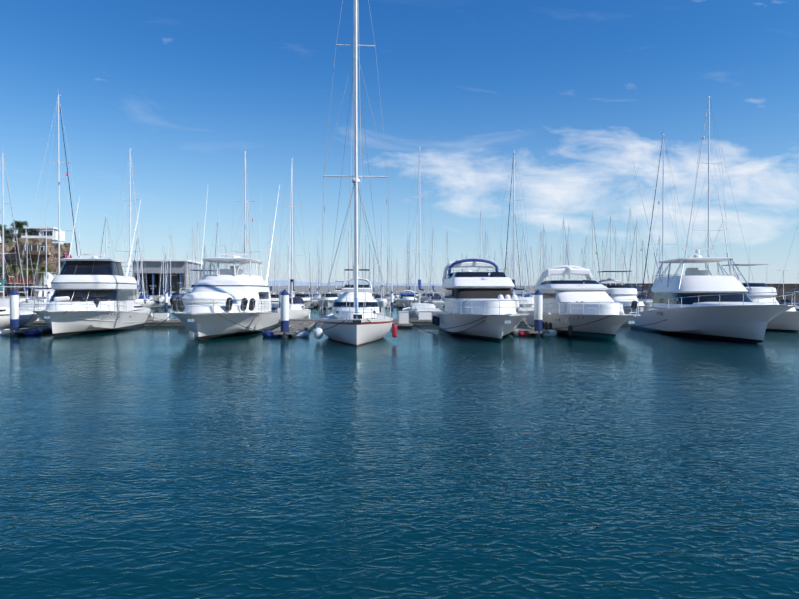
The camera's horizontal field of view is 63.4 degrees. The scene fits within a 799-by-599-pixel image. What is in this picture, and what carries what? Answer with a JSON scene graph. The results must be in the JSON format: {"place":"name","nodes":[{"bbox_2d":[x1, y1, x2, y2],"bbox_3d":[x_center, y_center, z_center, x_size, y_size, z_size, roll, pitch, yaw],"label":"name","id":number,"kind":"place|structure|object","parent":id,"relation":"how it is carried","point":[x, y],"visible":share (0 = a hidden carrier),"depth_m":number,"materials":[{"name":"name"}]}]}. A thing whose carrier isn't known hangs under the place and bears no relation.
{"place":"outdoors","nodes":[
{"label":"outdoors","id":0,"kind":"place"},
{"bbox_2d":[0,302,798,598],"bbox_3d":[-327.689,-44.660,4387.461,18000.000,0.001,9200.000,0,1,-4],"label":"sea water","id":1,"kind":"structure","parent":0,"point":[184,462],"depth_m":10.27,"materials":[{"name":"blue liquid"}]},
{"bbox_2d":[0,211,40,329],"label":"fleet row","id":2,"kind":"object","parent":1,"relation":"on","point":[25,316],"visible":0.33,"depth_m":47.46,"materials":[{"name":"white plastic"}]},
{"bbox_2d":[8,197,162,336],"bbox_3d":[-22.165,-2.535,45.816,5.775,10.806,15.509,0,1,0],"label":"motor yacht","id":3,"kind":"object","parent":1,"relation":"on","point":[93,294],"depth_m":44.16,"materials":[{"name":"white plastic"}]},
{"bbox_2d":[133,185,292,340],"bbox_3d":[-11.850,-2.908,43.325,10.073,11.606,17.927,0,1,-4],"label":"motor yacht","id":4,"kind":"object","parent":1,"relation":"on","point":[233,300],"depth_m":41.40,"materials":[{"name":"white plastic"}]},
{"bbox_2d":[0,289,643,337],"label":"pontoons and pylons","id":5,"kind":"object","parent":1,"relation":"on","point":[285,322],"visible":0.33,"depth_m":42.50,"materials":[{"name":"grey concrete"}]},
{"bbox_2d":[0,202,665,308],"bbox_3d":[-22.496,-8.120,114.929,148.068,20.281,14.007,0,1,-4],"label":"sailboats","id":6,"kind":"object","parent":1,"relation":"on","point":[409,299],"visible":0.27,"depth_m":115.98,"materials":[{"name":"white plastic"}]},
{"bbox_2d":[299,0,401,345],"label":"sloop","id":7,"kind":"object","parent":1,"relation":"on","point":[355,319],"visible":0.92,"depth_m":36.99,"materials":[{"name":"white plastic"}]},
{"bbox_2d":[0,94,772,319],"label":"sailboats","id":8,"kind":"object","parent":1,"relation":"on","point":[625,295],"visible":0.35,"depth_m":64.33,"materials":[{"name":"white plastic"}]},
{"bbox_2d":[138,230,648,302],"bbox_3d":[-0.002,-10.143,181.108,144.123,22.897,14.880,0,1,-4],"label":"sailboats","id":9,"kind":"object","parent":1,"relation":"on","point":[161,300],"visible":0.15,"depth_m":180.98,"materials":[{"name":"white plastic"}]},
{"bbox_2d":[0,220,798,304],"bbox_3d":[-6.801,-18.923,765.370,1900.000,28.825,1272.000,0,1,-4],"label":"shoreline","id":10,"kind":"structure","parent":1,"relation":"on","point":[152,267],"depth_m":178.23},
{"bbox_2d":[241,247,612,299],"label":"sailboats","id":11,"kind":"object","parent":1,"relation":"on","point":[396,295],"visible":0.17,"depth_m":248.83,"materials":[{"name":"white plastic"}]},
{"bbox_2d":[412,227,532,340],"bbox_3d":[5.801,-1.448,42.633,7.128,8.700,16.045,0,1,-17],"label":"flybridge yacht","id":12,"kind":"object","parent":1,"relation":"on","point":[484,303],"visible":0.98,"depth_m":40.79,"materials":[{"name":"white plastic"}]},
{"bbox_2d":[526,265,640,338],"bbox_3d":[12.130,-0.847,42.564,4.918,7.500,15.387,0,1,-4],"label":"flybridge yacht","id":13,"kind":"object","parent":1,"relation":"on","point":[588,307],"visible":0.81,"depth_m":42.03,"materials":[{"name":"white plastic"}]},
{"bbox_2d":[621,161,796,342],"bbox_3d":[19.225,-3.642,41.852,9.066,13.105,19.666,0,1,-4],"label":"motor yacht","id":14,"kind":"object","parent":1,"relation":"on","point":[699,303],"visible":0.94,"depth_m":40.09,"materials":[{"name":"white plastic"}]},
{"bbox_2d":[721,223,798,331],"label":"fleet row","id":15,"kind":"object","parent":1,"relation":"on","point":[787,320],"visible":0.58,"depth_m":48.63,"materials":[{"name":"white plastic"}]},
{"bbox_2d":[0,0,798,284],"label":"sky","id":16,"kind":"structure","parent":0,"point":[580,91],"materials":[{"name":"blue"}]}
]}

